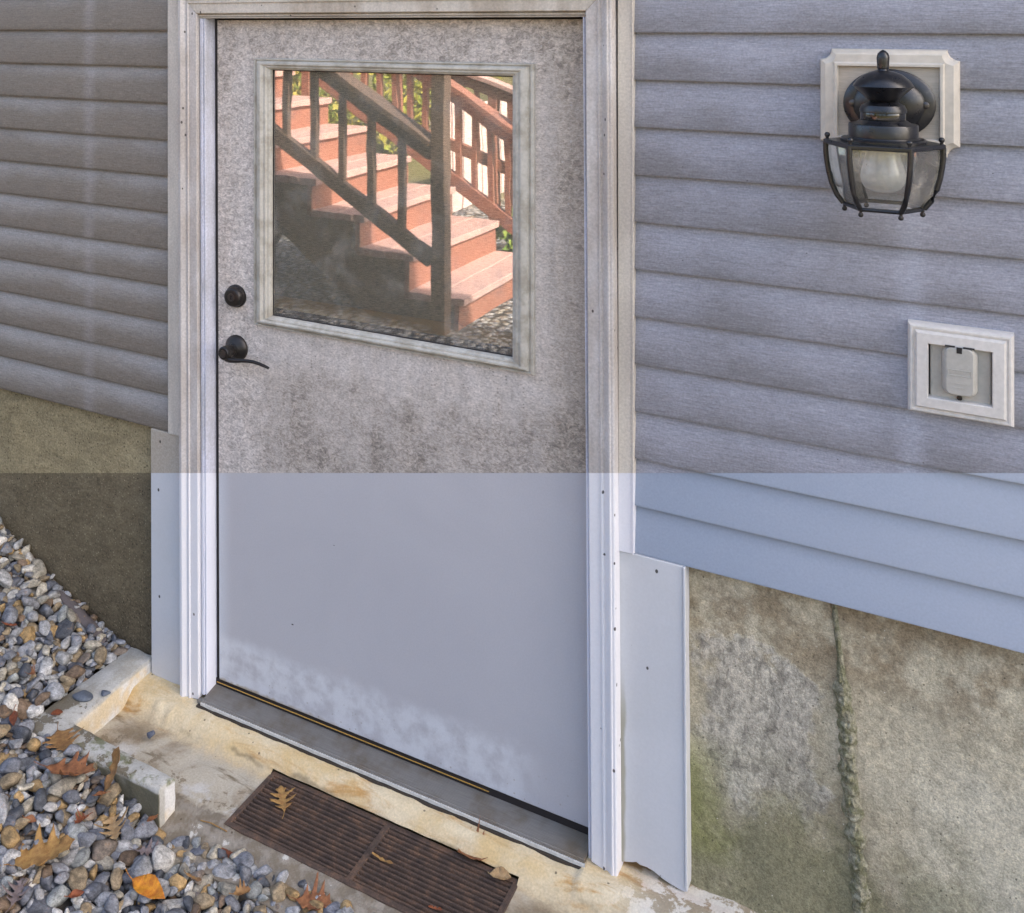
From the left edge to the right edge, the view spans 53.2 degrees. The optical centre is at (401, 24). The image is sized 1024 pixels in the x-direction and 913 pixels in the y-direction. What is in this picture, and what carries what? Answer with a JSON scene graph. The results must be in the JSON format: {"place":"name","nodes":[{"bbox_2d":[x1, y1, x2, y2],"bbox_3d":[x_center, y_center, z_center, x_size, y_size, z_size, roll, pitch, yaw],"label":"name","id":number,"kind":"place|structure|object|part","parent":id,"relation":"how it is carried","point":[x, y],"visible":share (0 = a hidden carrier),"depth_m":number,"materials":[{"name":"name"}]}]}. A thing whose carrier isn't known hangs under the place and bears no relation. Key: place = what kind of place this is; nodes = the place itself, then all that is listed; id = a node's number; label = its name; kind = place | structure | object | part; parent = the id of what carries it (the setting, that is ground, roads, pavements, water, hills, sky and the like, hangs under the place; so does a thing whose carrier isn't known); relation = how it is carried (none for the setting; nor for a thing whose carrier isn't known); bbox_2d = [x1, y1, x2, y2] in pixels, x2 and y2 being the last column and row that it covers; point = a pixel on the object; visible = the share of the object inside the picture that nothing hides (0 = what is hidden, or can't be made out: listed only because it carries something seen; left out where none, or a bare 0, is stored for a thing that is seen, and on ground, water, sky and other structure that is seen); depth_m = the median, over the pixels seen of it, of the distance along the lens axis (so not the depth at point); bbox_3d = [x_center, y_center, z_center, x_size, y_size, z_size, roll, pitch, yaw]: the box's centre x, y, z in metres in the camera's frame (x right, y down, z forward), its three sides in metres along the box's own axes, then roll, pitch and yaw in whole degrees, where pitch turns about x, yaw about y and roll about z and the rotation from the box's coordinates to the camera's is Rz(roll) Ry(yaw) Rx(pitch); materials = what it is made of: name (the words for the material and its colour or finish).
{"place":"outdoors","nodes":[
{"label":"outdoors","id":0,"kind":"place"},
{"bbox_2d":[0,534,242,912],"bbox_3d":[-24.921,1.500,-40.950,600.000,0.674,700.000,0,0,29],"label":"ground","id":1,"kind":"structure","parent":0,"point":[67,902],"depth_m":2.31,"materials":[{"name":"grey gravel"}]},
{"bbox_2d":[92,791,110,795],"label":"fallen leaf","id":2,"kind":"object","parent":1,"relation":"on","point":[99,793],"visible":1,"depth_m":2.29,"materials":[{"name":"brown plant"}]},
{"bbox_2d":[32,647,174,827],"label":"concrete kerb","id":3,"kind":"structure","parent":1,"relation":"on","point":[150,789],"depth_m":2.51,"materials":[{"name":"grey concrete"}]},
{"bbox_2d":[51,709,62,714],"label":"fallen leaf","id":4,"kind":"object","parent":3,"relation":"on","point":[57,712],"visible":1,"depth_m":2.54,"materials":[{"name":"red plant"}]},
{"bbox_2d":[42,722,82,750],"bbox_3d":[-0.817,1.719,2.449,0.082,0.018,0.095,0,0,9],"label":"fallen leaf","id":5,"kind":"object","parent":3,"relation":"on","point":[61,740],"visible":0.98,"depth_m":2.44,"materials":[{"name":"brown plant"}]},
{"bbox_2d":[72,690,92,701],"bbox_3d":[-0.818,1.724,2.603,0.056,0.017,0.040,0,0,29],"label":"pebble","id":6,"kind":"object","parent":3,"relation":"on","point":[83,696],"visible":1,"depth_m":2.59,"materials":[{"name":"stone"}]},
{"bbox_2d":[101,690,110,696],"bbox_3d":[-0.765,1.724,2.612,0.030,0.009,0.020,0,0,29],"label":"pebble","id":7,"kind":"object","parent":3,"relation":"on","point":[104,693],"visible":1,"depth_m":2.61,"materials":[{"name":"stone"}]},
{"bbox_2d":[97,747,119,801],"bbox_3d":[-0.665,1.713,2.312,0.032,0.102,0.051,0,0,29],"label":"fallen leaf","id":8,"kind":"object","parent":1,"relation":"on","point":[115,754],"visible":1,"depth_m":2.32,"materials":[{"name":"brown plant"}]},
{"bbox_2d":[0,516,375,912],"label":"gravel","id":9,"kind":"structure","parent":1,"relation":"on","point":[73,866],"depth_m":2.26,"materials":[{"name":"grey gravel"}]},
{"bbox_2d":[9,704,17,725],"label":"fallen leaf","id":10,"kind":"object","parent":9,"relation":"on","point":[13,717],"visible":1,"depth_m":2.49,"materials":[{"name":"red plant"}]},
{"bbox_2d":[1,878,31,912],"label":"fallen leaf","id":11,"kind":"object","parent":9,"relation":"on","point":[17,892],"visible":1,"depth_m":2.07,"materials":[{"name":"plant"}]},
{"bbox_2d":[22,814,35,822],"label":"fallen leaf","id":12,"kind":"object","parent":9,"relation":"on","point":[31,817],"visible":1,"depth_m":2.22,"materials":[{"name":"brown plant"}]},
{"bbox_2d":[27,663,35,674],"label":"fallen leaf","id":13,"kind":"object","parent":9,"relation":"on","point":[32,672],"visible":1,"depth_m":2.62,"materials":[{"name":"brown plant"}]},
{"bbox_2d":[0,823,74,869],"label":"fallen leaf","id":14,"kind":"object","parent":9,"relation":"on","point":[41,853],"visible":1,"depth_m":2.16,"materials":[{"name":"brown plant"}]},
{"bbox_2d":[34,750,94,775],"bbox_3d":[-0.775,1.695,2.322,0.142,0.046,0.092,0,0,-13],"label":"fallen leaf","id":15,"kind":"object","parent":9,"relation":"on","point":[73,767],"visible":1,"depth_m":2.34,"materials":[{"name":"brown plant"}]},
{"bbox_2d":[64,889,83,897],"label":"fallen leaf","id":16,"kind":"object","parent":9,"relation":"on","point":[74,893],"visible":1,"depth_m":2.08,"materials":[{"name":"red plant"}]},
{"bbox_2d":[59,591,107,642],"bbox_3d":[-0.903,1.672,2.860,0.195,0.087,0.034,0,0,32],"label":"bark strip","id":17,"kind":"object","parent":9,"relation":"on","point":[86,620],"visible":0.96,"depth_m":2.86,"materials":[{"name":"grey wood"}]},
{"bbox_2d":[74,807,92,823],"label":"fallen leaf","id":18,"kind":"object","parent":9,"relation":"on","point":[80,819],"visible":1,"depth_m":2.23,"materials":[{"name":"red plant"}]},
{"bbox_2d":[94,804,127,839],"bbox_3d":[-0.636,1.756,2.245,0.065,0.037,0.086,0,0,13],"label":"fallen leaf","id":19,"kind":"object","parent":9,"relation":"on","point":[113,827],"visible":1,"depth_m":2.23,"materials":[{"name":"beige plant"}]},
{"bbox_2d":[125,869,164,898],"bbox_3d":[-0.537,1.788,2.106,0.123,0.019,0.043,0,0,29],"label":"fallen leaf","id":20,"kind":"object","parent":9,"relation":"on","point":[148,886],"visible":1,"depth_m":2.10,"materials":[{"name":"orange plant"}]},
{"bbox_2d":[129,837,163,855],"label":"fallen leaf","id":21,"kind":"object","parent":9,"relation":"on","point":[147,850],"visible":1,"depth_m":2.20,"materials":[{"name":"plant"}]},
{"bbox_2d":[147,814,157,821],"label":"fallen leaf","id":22,"kind":"object","parent":9,"relation":"on","point":[151,818],"visible":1,"depth_m":2.27,"materials":[{"name":"brown plant"}]},
{"bbox_2d":[184,870,200,880],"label":"fallen leaf","id":23,"kind":"object","parent":9,"relation":"on","point":[193,877],"visible":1,"depth_m":2.14,"materials":[{"name":"brown plant"}]},
{"bbox_2d":[221,847,232,857],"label":"fallen leaf","id":24,"kind":"object","parent":9,"relation":"on","point":[228,852],"visible":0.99,"depth_m":2.22,"materials":[{"name":"brown plant"}]},
{"bbox_2d":[229,878,250,895],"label":"fallen leaf","id":25,"kind":"object","parent":9,"relation":"on","point":[242,890],"visible":1,"depth_m":2.10,"materials":[{"name":"brown plant"}]},
{"bbox_2d":[287,872,330,910],"bbox_3d":[-0.183,1.796,2.094,0.071,0.028,0.087,0,0,-43],"label":"fallen leaf","id":26,"kind":"object","parent":9,"relation":"on","point":[305,898],"visible":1,"depth_m":2.10,"materials":[{"name":"brown plant"}]},
{"bbox_2d":[94,671,756,912],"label":"landing","id":27,"kind":"object","parent":1,"relation":"on","point":[218,769],"visible":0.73,"depth_m":2.29,"materials":[{"name":"concrete"}]},
{"bbox_2d":[147,730,154,738],"bbox_3d":[-0.628,1.781,2.542,0.019,0.017,0.022,0,0,-35],"label":"pebble","id":28,"kind":"object","parent":27,"relation":"on","point":[150,734],"visible":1,"depth_m":2.54,"materials":[{"name":"grey stone"}]},
{"bbox_2d":[200,820,226,831],"bbox_3d":[-0.422,1.799,2.275,0.074,0.007,0.005,0,0,29],"label":"pine needle","id":29,"kind":"object","parent":27,"relation":"on","point":[214,825],"visible":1,"depth_m":2.27,"materials":[{"name":"brown plant"}]},
{"bbox_2d":[224,771,517,912],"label":"drain grate","id":30,"kind":"object","parent":27,"relation":"in","point":[331,836],"visible":0.98,"depth_m":2.20,"materials":[{"name":"metal"}]},
{"bbox_2d":[270,785,295,818],"bbox_3d":[-0.278,1.791,2.338,0.068,0.012,0.084,0,0,29],"label":"fallen leaf","id":31,"kind":"object","parent":30,"relation":"on","point":[281,795],"visible":1,"depth_m":2.35,"materials":[{"name":"beige plant"}]},
{"bbox_2d":[372,852,392,863],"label":"fallen leaf","id":32,"kind":"object","parent":30,"relation":"on","point":[382,858],"visible":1,"depth_m":2.18,"materials":[{"name":"brown plant"}]},
{"bbox_2d":[428,905,441,909],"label":"fallen leaf","id":33,"kind":"object","parent":30,"relation":"on","point":[434,907],"visible":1,"depth_m":2.06,"materials":[{"name":"brown plant"}]},
{"bbox_2d":[488,866,510,879],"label":"fallen leaf","id":34,"kind":"object","parent":30,"relation":"on","point":[501,872],"visible":1,"depth_m":2.14,"materials":[{"name":"beige plant"}]},
{"bbox_2d":[458,818,487,860],"bbox_3d":[0.146,1.765,2.203,0.074,0.062,0.091,0,0,-12],"label":"fallen leaf","id":35,"kind":"object","parent":27,"relation":"on","point":[467,855],"visible":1,"depth_m":2.18,"materials":[{"name":"brown plant"}]},
{"bbox_2d":[0,0,1023,912],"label":"house","id":36,"kind":"structure","parent":1,"relation":"on","point":[822,612],"depth_m":2.01,"materials":[{"name":"grey plastic"}]},
{"bbox_2d":[178,0,622,875],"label":"door frame","id":37,"kind":"object","parent":36,"relation":"attached to","point":[544,832],"visible":0.99,"depth_m":2.34,"materials":[{"name":"paint"}]},
{"bbox_2d":[217,19,587,826],"bbox_3d":[-0.044,0.857,2.415,1.024,1.738,0.102,0,0,29],"label":"door","id":38,"kind":"structure","parent":37,"relation":"attached to","point":[401,417],"depth_m":2.40,"materials":[{"name":"paint"}]},
{"bbox_3d":[-0.044,0.428,2.420,0.772,0.686,0.024,0,0,29],"label":"window frame","id":39,"kind":"part","parent":38,"relation":"part of","materials":[{"name":"paint"}]},
{"bbox_2d":[823,50,945,220],"bbox_3d":[0.845,0.186,1.775,0.194,0.285,0.205,0,0,29],"label":"wall lantern","id":40,"kind":"object","parent":36,"relation":"attached to","point":[890,113],"depth_m":1.74,"materials":[{"name":"black paint"}]},
{"bbox_2d":[820,48,959,157],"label":"mounting block","id":41,"kind":"structure","parent":36,"relation":"attached to","point":[937,72],"depth_m":1.84,"materials":[{"name":"beige plastic"}]},
{"bbox_2d":[908,319,1013,426],"bbox_3d":[0.999,0.623,1.811,0.167,0.163,0.044,0,0,29],"label":"outlet box","id":42,"kind":"object","parent":36,"relation":"attached to","point":[962,372],"visible":1,"depth_m":1.80,"materials":[{"name":"white plastic"}]}
]}

